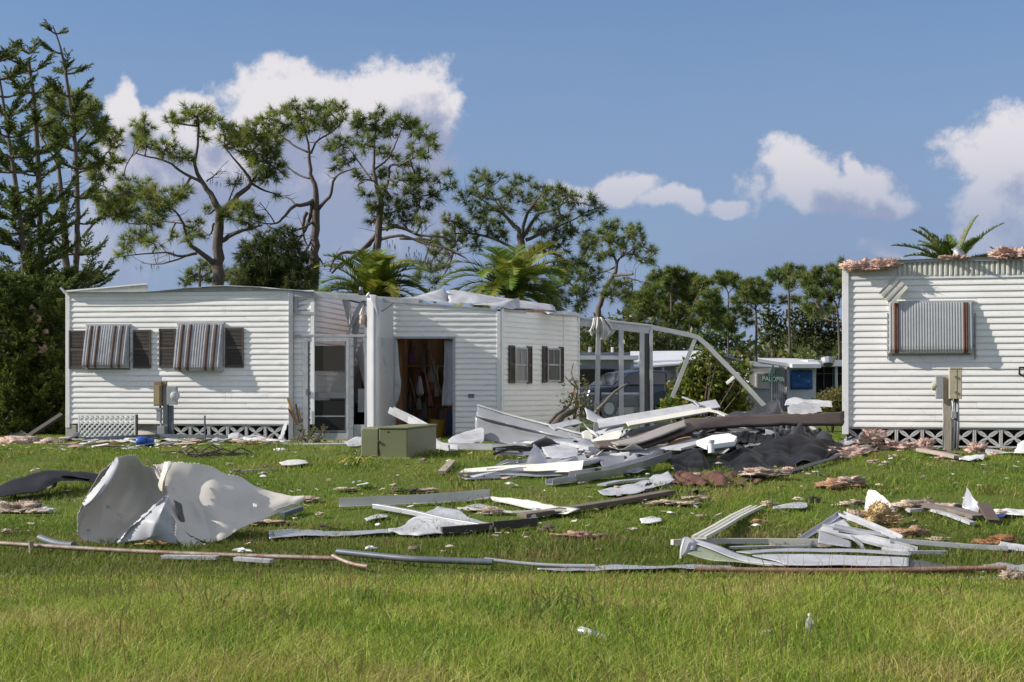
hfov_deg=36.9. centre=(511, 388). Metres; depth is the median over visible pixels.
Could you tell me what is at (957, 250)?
roof strip
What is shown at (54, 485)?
roof sheet
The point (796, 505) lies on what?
roof sheet
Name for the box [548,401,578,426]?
tree branch
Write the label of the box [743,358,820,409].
home
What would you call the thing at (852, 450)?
insulation chunk
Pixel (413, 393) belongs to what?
broom handle
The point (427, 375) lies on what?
stored tool
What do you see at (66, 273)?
star pine
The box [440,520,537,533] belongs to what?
timber
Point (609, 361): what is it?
home
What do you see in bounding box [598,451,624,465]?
roof sheet
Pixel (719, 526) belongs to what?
channel beam
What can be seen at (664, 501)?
insulation scrap
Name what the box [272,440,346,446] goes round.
path slab
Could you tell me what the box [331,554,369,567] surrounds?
fence rail
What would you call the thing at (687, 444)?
trim strip
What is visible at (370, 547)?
litter bit
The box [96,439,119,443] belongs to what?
rubble lump
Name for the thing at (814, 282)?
distant pine
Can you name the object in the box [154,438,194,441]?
plastic sheet
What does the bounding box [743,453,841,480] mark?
long strip
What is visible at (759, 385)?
window
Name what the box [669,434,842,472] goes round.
roof membrane
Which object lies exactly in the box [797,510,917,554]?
window frame
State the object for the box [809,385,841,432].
round shrub
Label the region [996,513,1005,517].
plastic sheet
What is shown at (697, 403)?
trim strip
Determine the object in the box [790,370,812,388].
window
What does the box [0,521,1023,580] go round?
ditch grass
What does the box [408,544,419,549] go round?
litter bit
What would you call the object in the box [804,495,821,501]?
insulation scrap
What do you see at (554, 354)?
window
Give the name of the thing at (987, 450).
plastic sheet
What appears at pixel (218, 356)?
mobile home
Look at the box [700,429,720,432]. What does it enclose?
metal shard
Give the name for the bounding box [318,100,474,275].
slash pine
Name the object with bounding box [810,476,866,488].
insulation chunk
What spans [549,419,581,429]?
trim strip
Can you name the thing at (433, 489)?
insulation scrap
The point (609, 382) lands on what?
parked car
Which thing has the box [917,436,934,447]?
insulation chunk
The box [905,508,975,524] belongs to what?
channel beam
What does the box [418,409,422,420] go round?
stored tool
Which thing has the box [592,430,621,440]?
roof sheet
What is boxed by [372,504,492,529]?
frame tube
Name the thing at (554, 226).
slash pine
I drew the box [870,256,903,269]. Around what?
insulation chunk
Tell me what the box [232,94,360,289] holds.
slash pine
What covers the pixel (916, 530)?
insulation chunk
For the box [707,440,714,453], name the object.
vent pipe
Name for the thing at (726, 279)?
distant pine
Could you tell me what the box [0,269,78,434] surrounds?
bush
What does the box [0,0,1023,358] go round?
sky
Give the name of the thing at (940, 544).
channel beam
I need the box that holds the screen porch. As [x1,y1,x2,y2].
[288,287,418,440]
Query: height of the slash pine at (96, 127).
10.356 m
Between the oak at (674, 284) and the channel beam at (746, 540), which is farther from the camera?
the oak at (674, 284)
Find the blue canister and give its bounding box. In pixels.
[136,436,154,446]
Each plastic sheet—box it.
[88,439,133,441]
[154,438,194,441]
[208,437,237,441]
[228,429,239,438]
[243,435,264,439]
[959,454,985,460]
[985,448,1013,453]
[993,508,1023,515]
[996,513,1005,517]
[1014,440,1023,453]
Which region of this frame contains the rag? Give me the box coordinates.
[589,317,614,340]
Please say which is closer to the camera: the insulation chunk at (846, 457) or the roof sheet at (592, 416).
the insulation chunk at (846, 457)
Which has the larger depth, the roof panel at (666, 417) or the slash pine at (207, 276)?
the slash pine at (207, 276)
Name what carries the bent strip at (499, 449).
on the metal shard
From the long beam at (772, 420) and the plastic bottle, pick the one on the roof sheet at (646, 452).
the long beam at (772, 420)
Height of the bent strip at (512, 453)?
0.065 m
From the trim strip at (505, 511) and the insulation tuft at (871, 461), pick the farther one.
the insulation tuft at (871, 461)
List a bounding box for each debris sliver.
[55,442,83,445]
[85,441,109,444]
[174,442,195,444]
[187,438,211,445]
[238,434,254,439]
[266,439,284,441]
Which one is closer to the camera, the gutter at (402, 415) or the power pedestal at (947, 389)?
the power pedestal at (947, 389)
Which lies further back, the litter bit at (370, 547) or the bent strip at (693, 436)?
the bent strip at (693, 436)
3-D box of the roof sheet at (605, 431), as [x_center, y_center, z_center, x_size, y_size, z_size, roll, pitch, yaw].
[1.345,0.638,23.778,0.845,0.217,0.450,0,0,34]
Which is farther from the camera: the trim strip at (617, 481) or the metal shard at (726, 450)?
the metal shard at (726, 450)
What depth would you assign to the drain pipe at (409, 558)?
13.56 m
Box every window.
[88,328,129,369]
[515,347,527,381]
[548,348,560,381]
[756,373,769,388]
[790,370,812,388]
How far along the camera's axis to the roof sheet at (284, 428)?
27.15 m
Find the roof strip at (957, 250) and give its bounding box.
[951,247,966,255]
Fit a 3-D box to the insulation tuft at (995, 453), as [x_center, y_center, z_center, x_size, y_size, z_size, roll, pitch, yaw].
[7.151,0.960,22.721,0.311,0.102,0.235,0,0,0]
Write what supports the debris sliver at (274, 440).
on the path slab
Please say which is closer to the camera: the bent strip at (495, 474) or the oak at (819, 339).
the bent strip at (495, 474)
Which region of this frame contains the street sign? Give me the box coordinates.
[761,364,783,400]
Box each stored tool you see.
[406,392,407,412]
[408,388,411,408]
[409,346,416,363]
[417,396,421,409]
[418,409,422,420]
[423,396,427,418]
[426,368,429,392]
[427,387,432,405]
[429,360,436,381]
[434,365,438,395]
[446,406,452,434]
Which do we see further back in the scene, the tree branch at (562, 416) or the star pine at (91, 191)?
the star pine at (91, 191)
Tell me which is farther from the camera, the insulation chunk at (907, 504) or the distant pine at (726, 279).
the distant pine at (726, 279)
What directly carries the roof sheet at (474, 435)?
on the ground at (512, 488)
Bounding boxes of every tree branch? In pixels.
[546,380,590,425]
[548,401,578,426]
[560,375,592,426]
[568,383,627,434]
[571,363,577,385]
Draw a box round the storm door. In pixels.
[303,338,348,440]
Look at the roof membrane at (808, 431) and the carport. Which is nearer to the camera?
the roof membrane at (808, 431)
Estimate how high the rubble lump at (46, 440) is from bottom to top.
0.199 m
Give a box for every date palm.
[312,247,436,302]
[436,240,574,310]
[891,215,1003,258]
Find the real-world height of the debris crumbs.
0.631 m
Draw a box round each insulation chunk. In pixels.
[736,465,791,476]
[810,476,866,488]
[825,452,854,459]
[827,443,884,456]
[832,499,865,505]
[835,474,868,485]
[839,257,886,272]
[843,508,866,521]
[848,496,905,526]
[853,425,890,445]
[867,438,939,450]
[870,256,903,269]
[885,524,930,537]
[889,497,937,509]
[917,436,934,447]
[924,536,953,540]
[935,500,962,507]
[938,254,970,259]
[963,439,992,452]
[967,532,1015,544]
[986,243,1023,260]
[999,568,1023,579]
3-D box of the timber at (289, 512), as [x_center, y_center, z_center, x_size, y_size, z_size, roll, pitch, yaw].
[-2.401,1.337,16.698,0.071,0.088,0.433,0,0,21]
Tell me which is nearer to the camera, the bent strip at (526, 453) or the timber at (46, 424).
the bent strip at (526, 453)
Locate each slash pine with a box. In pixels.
[28,82,145,270]
[108,100,292,285]
[176,256,241,287]
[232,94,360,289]
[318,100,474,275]
[399,165,610,315]
[588,215,660,351]
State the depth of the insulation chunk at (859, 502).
17.45 m
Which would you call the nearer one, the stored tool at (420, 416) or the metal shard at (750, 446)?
the metal shard at (750, 446)
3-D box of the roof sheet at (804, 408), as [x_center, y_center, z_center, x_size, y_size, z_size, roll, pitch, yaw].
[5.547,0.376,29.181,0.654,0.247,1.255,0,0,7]
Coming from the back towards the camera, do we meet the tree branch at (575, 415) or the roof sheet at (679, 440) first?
the tree branch at (575, 415)
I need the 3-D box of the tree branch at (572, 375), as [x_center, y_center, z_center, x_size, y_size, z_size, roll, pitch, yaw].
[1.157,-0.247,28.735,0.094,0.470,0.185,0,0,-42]
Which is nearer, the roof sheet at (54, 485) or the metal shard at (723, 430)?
the roof sheet at (54, 485)
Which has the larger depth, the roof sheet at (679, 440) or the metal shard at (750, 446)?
the metal shard at (750, 446)
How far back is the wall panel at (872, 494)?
16.97 m
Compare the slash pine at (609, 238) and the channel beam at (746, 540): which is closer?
the channel beam at (746, 540)
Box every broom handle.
[409,377,417,408]
[423,368,429,394]
[427,345,441,395]
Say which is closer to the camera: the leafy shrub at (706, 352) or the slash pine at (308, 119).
the leafy shrub at (706, 352)
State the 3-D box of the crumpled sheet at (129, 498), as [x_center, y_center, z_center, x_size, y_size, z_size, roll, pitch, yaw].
[-3.139,1.111,15.206,2.248,0.905,1.083,0,0,-14]
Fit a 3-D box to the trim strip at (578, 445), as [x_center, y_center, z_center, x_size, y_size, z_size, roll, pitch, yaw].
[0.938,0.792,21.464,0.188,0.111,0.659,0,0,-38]
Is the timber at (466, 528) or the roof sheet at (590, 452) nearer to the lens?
the timber at (466, 528)
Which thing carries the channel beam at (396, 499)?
on the ground at (512, 488)
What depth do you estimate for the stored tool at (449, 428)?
30.61 m
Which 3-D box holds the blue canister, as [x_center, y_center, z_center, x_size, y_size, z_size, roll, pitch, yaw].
[-5.923,0.857,24.810,0.260,0.170,0.191,0,0,0]
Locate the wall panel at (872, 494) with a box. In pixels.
[865,490,892,511]
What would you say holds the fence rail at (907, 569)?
on the ground at (512, 488)
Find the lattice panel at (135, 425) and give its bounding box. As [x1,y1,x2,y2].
[78,414,137,439]
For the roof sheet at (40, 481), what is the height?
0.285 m
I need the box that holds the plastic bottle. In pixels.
[577,626,604,641]
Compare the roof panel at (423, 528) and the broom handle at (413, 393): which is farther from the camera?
the broom handle at (413, 393)
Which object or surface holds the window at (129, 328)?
in the mobile home at (218, 356)
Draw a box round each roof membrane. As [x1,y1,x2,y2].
[625,415,716,437]
[640,482,733,497]
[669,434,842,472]
[697,430,774,450]
[728,399,791,430]
[772,423,834,441]
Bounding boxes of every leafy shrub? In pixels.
[655,344,754,422]
[698,343,751,416]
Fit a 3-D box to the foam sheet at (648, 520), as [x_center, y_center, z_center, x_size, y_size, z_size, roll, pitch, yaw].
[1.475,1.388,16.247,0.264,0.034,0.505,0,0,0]
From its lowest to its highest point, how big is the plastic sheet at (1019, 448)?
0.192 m
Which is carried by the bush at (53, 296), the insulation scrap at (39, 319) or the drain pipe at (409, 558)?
the insulation scrap at (39, 319)
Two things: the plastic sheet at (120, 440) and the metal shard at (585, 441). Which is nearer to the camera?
the metal shard at (585, 441)
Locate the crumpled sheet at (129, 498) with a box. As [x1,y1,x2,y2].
[77,454,305,546]
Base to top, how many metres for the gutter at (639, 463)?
0.353 m
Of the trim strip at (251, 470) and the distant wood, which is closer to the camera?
the trim strip at (251, 470)
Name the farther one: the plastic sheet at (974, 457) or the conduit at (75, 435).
the conduit at (75, 435)
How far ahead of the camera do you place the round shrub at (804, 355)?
77.95 m
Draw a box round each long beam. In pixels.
[594,411,844,450]
[611,420,685,445]
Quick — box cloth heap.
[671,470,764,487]
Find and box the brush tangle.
[159,444,252,457]
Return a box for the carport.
[801,356,841,398]
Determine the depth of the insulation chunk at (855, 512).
15.67 m
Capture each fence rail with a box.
[0,541,335,560]
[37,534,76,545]
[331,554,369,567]
[484,557,594,567]
[694,565,1006,572]
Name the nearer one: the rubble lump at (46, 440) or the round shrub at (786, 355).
the rubble lump at (46, 440)
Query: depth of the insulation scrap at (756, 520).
15.97 m
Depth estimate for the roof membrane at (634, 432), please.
23.43 m
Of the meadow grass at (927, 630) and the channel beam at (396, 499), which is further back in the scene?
the channel beam at (396, 499)
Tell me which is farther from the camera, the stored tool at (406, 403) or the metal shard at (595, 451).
the stored tool at (406, 403)
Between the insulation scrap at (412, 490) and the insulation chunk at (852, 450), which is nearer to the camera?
the insulation scrap at (412, 490)
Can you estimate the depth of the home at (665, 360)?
64.00 m
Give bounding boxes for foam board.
[697,433,736,449]
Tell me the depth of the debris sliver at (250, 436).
27.70 m
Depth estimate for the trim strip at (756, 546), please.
14.42 m
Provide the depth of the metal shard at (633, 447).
21.43 m
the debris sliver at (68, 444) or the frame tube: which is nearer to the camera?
the frame tube
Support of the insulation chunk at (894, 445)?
on the ground at (512, 488)
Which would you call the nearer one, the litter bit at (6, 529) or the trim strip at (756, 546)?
the trim strip at (756, 546)
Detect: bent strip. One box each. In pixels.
[458,470,568,477]
[459,460,583,472]
[462,457,578,479]
[487,467,600,470]
[493,445,526,450]
[493,446,539,455]
[494,459,526,465]
[496,448,522,452]
[498,452,522,455]
[501,455,587,465]
[508,455,586,464]
[518,438,594,444]
[523,450,544,455]
[595,452,629,458]
[638,450,682,455]
[649,444,666,448]
[668,434,697,441]
[707,429,764,433]
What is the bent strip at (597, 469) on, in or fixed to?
on the ground at (512, 488)
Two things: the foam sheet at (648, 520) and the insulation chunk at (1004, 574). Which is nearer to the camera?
the insulation chunk at (1004, 574)
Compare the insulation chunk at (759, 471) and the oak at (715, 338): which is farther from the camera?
the oak at (715, 338)
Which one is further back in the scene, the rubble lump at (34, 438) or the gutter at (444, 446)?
the rubble lump at (34, 438)
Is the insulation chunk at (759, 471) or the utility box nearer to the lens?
the insulation chunk at (759, 471)
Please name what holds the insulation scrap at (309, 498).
on the ground at (512, 488)
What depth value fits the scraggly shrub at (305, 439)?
26.41 m
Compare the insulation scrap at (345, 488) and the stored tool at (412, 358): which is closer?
the insulation scrap at (345, 488)
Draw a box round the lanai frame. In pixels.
[577,317,765,433]
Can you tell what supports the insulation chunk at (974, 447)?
on the ground at (512, 488)
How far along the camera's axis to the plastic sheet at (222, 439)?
27.20 m
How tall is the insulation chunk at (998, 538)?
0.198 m
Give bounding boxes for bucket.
[428,419,444,437]
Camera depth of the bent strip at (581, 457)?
20.65 m
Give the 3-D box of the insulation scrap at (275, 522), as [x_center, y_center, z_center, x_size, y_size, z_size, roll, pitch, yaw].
[-2.530,1.398,16.159,0.602,0.086,0.359,0,0,0]
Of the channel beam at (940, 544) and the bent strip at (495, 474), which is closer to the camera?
the channel beam at (940, 544)
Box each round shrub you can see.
[778,351,796,357]
[795,345,815,359]
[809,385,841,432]
[831,348,841,359]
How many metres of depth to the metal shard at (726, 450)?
22.95 m
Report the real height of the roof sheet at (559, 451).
0.170 m
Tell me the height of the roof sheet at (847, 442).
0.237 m
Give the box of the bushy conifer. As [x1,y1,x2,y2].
[230,220,322,290]
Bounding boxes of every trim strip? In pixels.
[231,468,273,472]
[457,507,566,512]
[477,404,596,437]
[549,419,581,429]
[560,441,596,449]
[597,478,648,485]
[661,439,699,449]
[682,396,701,406]
[706,409,728,415]
[729,544,828,548]
[882,547,947,553]
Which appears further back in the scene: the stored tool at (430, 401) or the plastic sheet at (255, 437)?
the stored tool at (430, 401)
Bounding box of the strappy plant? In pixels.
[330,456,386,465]
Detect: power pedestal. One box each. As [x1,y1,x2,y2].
[154,381,179,438]
[932,367,961,450]
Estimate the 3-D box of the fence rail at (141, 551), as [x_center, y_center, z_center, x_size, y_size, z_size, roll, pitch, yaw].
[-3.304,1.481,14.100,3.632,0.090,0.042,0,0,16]
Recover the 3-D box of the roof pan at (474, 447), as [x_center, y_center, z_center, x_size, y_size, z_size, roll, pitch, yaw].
[-0.132,0.918,23.678,1.529,0.057,0.225,0,0,15]
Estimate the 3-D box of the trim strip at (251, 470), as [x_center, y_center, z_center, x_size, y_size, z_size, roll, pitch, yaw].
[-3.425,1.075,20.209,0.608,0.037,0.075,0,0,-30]
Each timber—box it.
[25,413,63,435]
[279,506,303,516]
[438,460,454,473]
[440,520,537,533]
[492,518,536,529]
[517,490,675,517]
[916,448,960,458]
[922,503,984,518]
[927,448,966,452]
[977,502,999,522]
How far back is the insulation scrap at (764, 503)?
17.26 m
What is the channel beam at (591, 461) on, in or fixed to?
on the ground at (512, 488)
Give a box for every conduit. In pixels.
[65,432,79,441]
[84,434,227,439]
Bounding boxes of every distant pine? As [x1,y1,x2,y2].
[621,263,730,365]
[710,269,745,362]
[734,275,776,361]
[764,261,809,356]
[797,254,847,359]
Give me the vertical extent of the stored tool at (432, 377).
0.464 m
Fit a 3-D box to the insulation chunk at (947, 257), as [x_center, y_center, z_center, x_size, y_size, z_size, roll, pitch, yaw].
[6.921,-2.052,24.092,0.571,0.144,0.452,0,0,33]
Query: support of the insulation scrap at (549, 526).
on the ground at (512, 488)
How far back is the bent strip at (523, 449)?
22.02 m
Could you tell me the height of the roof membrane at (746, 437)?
0.272 m
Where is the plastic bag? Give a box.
[416,376,423,395]
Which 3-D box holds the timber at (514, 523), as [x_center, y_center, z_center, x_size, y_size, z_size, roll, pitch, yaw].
[0.027,1.387,15.749,0.540,0.103,0.040,0,0,-34]
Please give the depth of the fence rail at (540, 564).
13.38 m
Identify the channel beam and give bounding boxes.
[339,489,489,506]
[413,496,490,503]
[490,496,578,513]
[580,458,601,465]
[671,538,825,544]
[691,505,762,538]
[890,538,1007,550]
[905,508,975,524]
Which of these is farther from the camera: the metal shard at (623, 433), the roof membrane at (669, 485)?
the metal shard at (623, 433)
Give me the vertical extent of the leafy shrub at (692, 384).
2.111 m
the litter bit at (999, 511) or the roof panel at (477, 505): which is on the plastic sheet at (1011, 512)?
the litter bit at (999, 511)
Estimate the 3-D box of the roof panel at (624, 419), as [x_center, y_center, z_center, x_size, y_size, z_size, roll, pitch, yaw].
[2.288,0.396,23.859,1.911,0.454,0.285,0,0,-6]
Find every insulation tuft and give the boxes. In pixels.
[782,466,793,469]
[867,459,881,462]
[934,455,947,458]
[986,451,1004,455]
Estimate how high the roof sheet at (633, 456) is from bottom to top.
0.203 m
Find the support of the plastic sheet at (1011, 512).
on the ground at (512, 488)
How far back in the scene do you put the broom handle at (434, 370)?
31.49 m
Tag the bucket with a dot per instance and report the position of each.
(439, 427)
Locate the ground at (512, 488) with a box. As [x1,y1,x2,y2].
[0,410,1023,681]
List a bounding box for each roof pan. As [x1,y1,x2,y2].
[448,443,519,444]
[458,445,523,446]
[458,446,492,449]
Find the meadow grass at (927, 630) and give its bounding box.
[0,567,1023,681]
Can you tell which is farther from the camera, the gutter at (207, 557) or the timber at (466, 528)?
the timber at (466, 528)
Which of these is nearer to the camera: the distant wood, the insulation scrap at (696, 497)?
the insulation scrap at (696, 497)
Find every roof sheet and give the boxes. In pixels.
[0,470,98,496]
[51,475,89,488]
[138,429,155,434]
[278,422,287,438]
[345,437,360,445]
[448,427,483,442]
[475,406,581,443]
[526,444,546,463]
[542,445,578,458]
[582,430,592,439]
[583,422,623,436]
[585,408,603,422]
[585,450,592,455]
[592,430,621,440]
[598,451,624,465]
[598,471,674,495]
[620,448,659,454]
[623,453,645,472]
[666,436,692,450]
[772,502,807,508]
[785,397,832,406]
[787,402,822,413]
[840,434,858,445]
[909,560,954,566]
[962,487,978,511]
[983,562,1023,571]
[999,541,1023,550]
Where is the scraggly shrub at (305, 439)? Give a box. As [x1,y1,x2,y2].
[290,424,328,442]
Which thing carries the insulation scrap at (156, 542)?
on the ground at (512, 488)
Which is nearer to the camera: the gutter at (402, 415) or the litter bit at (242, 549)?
the litter bit at (242, 549)
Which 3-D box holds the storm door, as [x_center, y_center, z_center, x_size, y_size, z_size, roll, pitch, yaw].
[-3.445,0.015,28.483,0.852,1.918,0.075,0,0,4]
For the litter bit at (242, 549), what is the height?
0.063 m
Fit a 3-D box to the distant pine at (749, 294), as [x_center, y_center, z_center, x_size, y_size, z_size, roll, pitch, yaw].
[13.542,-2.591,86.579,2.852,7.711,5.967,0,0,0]
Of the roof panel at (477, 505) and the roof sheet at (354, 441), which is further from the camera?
the roof sheet at (354, 441)
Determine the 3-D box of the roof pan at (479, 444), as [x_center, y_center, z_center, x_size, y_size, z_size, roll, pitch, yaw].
[-0.215,0.905,24.689,1.743,0.066,0.202,0,0,13]
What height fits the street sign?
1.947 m
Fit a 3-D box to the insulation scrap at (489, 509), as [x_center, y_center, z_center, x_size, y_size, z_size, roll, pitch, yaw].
[-0.220,1.329,16.793,0.412,0.148,0.224,0,0,0]
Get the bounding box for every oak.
[576,304,700,365]
[627,327,750,365]
[753,303,791,364]
[783,304,841,359]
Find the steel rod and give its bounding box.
[204,416,205,439]
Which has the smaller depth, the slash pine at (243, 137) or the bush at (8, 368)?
the bush at (8, 368)
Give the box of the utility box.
[361,424,436,458]
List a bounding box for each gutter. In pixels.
[161,554,219,559]
[233,556,273,562]
[269,529,390,538]
[388,407,427,423]
[436,441,457,450]
[537,564,733,570]
[545,476,575,484]
[569,449,671,481]
[680,537,911,566]
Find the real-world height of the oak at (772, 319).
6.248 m
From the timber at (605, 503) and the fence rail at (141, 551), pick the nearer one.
the fence rail at (141, 551)
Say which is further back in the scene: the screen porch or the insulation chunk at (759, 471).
the screen porch
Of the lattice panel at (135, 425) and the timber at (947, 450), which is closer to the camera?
the timber at (947, 450)
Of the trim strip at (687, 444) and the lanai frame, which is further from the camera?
the lanai frame
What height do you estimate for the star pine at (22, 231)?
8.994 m
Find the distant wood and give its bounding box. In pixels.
[580,326,841,365]
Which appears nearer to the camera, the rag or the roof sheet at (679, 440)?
the roof sheet at (679, 440)
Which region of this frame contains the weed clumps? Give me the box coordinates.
[0,439,1023,681]
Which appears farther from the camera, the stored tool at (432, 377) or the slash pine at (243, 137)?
the slash pine at (243, 137)
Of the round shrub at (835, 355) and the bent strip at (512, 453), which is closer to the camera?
the bent strip at (512, 453)
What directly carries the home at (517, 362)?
on the ground at (512, 488)
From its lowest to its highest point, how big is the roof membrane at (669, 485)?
0.201 m
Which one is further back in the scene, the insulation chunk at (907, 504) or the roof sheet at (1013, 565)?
the insulation chunk at (907, 504)
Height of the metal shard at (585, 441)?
0.306 m
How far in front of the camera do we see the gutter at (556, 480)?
19.01 m
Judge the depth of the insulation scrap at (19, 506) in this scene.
16.85 m
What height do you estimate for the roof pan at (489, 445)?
0.053 m
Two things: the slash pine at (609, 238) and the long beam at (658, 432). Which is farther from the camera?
the slash pine at (609, 238)
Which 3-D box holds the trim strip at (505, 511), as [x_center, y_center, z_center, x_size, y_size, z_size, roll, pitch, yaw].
[-0.022,1.325,16.756,1.260,0.049,0.122,0,0,19]
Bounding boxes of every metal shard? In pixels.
[514,440,535,445]
[527,436,559,447]
[578,438,593,444]
[583,449,602,456]
[609,443,643,451]
[619,428,631,438]
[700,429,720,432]
[715,429,731,433]
[722,448,733,453]
[742,443,759,447]
[763,429,785,434]
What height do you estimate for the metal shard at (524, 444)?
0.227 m
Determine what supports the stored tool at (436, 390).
in the home at (517, 362)
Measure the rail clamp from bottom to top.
0.123 m
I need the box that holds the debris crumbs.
[2,437,1020,547]
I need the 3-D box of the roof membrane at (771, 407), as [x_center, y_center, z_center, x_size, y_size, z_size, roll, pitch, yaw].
[3.938,0.415,24.314,1.532,0.498,1.055,0,0,0]
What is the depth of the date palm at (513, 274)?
43.35 m
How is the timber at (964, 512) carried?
on the ground at (512, 488)
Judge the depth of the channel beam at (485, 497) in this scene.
17.60 m
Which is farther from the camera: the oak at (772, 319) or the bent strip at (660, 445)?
the oak at (772, 319)
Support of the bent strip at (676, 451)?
on the ground at (512, 488)
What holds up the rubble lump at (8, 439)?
on the ground at (512, 488)
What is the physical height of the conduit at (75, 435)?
0.148 m
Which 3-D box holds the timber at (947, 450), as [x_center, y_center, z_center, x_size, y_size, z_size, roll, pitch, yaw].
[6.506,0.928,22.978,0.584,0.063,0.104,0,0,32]
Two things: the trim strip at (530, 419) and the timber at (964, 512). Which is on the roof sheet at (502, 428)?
the trim strip at (530, 419)
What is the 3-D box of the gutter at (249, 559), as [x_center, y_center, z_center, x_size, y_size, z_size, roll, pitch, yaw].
[-2.278,1.509,13.550,0.354,0.041,0.090,0,0,16]
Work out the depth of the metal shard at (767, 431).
24.93 m
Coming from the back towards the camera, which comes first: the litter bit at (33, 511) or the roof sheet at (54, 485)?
the roof sheet at (54, 485)
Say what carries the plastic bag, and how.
hanging from the home at (517, 362)
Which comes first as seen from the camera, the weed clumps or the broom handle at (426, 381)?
the weed clumps
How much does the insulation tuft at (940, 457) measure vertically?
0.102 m
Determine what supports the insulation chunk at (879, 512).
on the ground at (512, 488)
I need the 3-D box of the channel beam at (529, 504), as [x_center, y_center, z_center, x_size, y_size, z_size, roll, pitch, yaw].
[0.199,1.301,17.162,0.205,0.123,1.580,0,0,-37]
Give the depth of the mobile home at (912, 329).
24.10 m
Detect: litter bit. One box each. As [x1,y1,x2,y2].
[0,528,10,531]
[24,510,37,512]
[232,547,250,551]
[365,546,376,548]
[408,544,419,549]
[816,544,830,546]
[995,509,1006,512]
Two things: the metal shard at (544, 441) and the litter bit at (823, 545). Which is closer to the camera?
the litter bit at (823, 545)
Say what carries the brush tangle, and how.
on the ground at (512, 488)
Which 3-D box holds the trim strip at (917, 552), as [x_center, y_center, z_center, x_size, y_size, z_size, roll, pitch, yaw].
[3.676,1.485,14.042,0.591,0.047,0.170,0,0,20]
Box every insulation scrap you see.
[0,498,48,512]
[31,313,42,322]
[34,507,54,512]
[37,344,46,353]
[136,540,171,545]
[254,518,295,525]
[302,495,322,501]
[333,486,358,490]
[393,488,427,491]
[421,487,440,491]
[475,505,508,514]
[539,523,557,531]
[548,530,605,538]
[646,498,682,503]
[676,500,706,505]
[680,495,710,500]
[750,517,768,524]
[760,499,778,505]
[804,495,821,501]
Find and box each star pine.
[0,36,113,419]
[0,39,103,423]
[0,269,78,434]
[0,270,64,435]
[10,18,119,392]
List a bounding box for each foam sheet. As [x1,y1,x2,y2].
[279,459,308,464]
[640,516,662,523]
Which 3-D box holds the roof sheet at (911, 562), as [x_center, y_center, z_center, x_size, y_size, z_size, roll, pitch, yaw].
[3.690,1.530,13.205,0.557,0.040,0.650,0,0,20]
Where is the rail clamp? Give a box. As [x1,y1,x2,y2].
[28,541,33,553]
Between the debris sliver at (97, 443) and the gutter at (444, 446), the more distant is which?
the debris sliver at (97, 443)
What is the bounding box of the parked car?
[580,370,681,417]
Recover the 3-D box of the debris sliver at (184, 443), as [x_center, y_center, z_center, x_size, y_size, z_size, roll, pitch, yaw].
[-5.317,0.894,24.977,0.354,0.047,0.082,0,0,-11]
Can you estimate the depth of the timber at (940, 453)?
22.20 m
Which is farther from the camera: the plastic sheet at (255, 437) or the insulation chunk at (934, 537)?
the plastic sheet at (255, 437)
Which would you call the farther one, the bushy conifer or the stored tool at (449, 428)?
the bushy conifer
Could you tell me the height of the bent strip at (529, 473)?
0.117 m
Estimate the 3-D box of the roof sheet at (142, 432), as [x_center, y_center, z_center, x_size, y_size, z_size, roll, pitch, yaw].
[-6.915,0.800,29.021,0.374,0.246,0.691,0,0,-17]
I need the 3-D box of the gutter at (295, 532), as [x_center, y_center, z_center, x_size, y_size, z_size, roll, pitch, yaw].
[-1.839,1.449,15.352,1.263,0.050,0.520,0,0,0]
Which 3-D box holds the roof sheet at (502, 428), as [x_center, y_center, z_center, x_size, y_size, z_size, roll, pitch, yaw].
[0.456,0.624,25.584,2.902,0.643,0.697,0,0,35]
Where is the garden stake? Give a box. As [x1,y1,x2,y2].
[295,404,299,422]
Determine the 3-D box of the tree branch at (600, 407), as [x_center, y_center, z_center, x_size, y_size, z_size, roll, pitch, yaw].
[1.639,0.404,28.878,0.690,1.030,1.566,0,0,41]
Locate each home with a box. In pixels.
[60,283,364,439]
[394,289,582,435]
[580,347,638,413]
[630,351,746,411]
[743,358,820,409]
[842,257,1023,448]
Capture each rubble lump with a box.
[0,435,33,444]
[4,434,42,442]
[10,431,27,434]
[33,436,66,443]
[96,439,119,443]
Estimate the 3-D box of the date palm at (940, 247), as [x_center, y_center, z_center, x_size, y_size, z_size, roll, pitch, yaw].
[10.817,-1.579,38.059,2.232,5.479,2.046,0,0,-37]
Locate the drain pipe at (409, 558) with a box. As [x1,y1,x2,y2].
[336,549,493,565]
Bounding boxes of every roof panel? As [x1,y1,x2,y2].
[365,514,388,520]
[388,506,488,535]
[465,504,494,508]
[597,399,720,428]
[626,407,711,426]
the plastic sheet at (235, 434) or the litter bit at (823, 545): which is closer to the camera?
the litter bit at (823, 545)
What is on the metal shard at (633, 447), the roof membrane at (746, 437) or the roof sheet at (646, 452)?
the roof sheet at (646, 452)
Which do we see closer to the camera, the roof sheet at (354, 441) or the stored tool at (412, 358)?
the roof sheet at (354, 441)

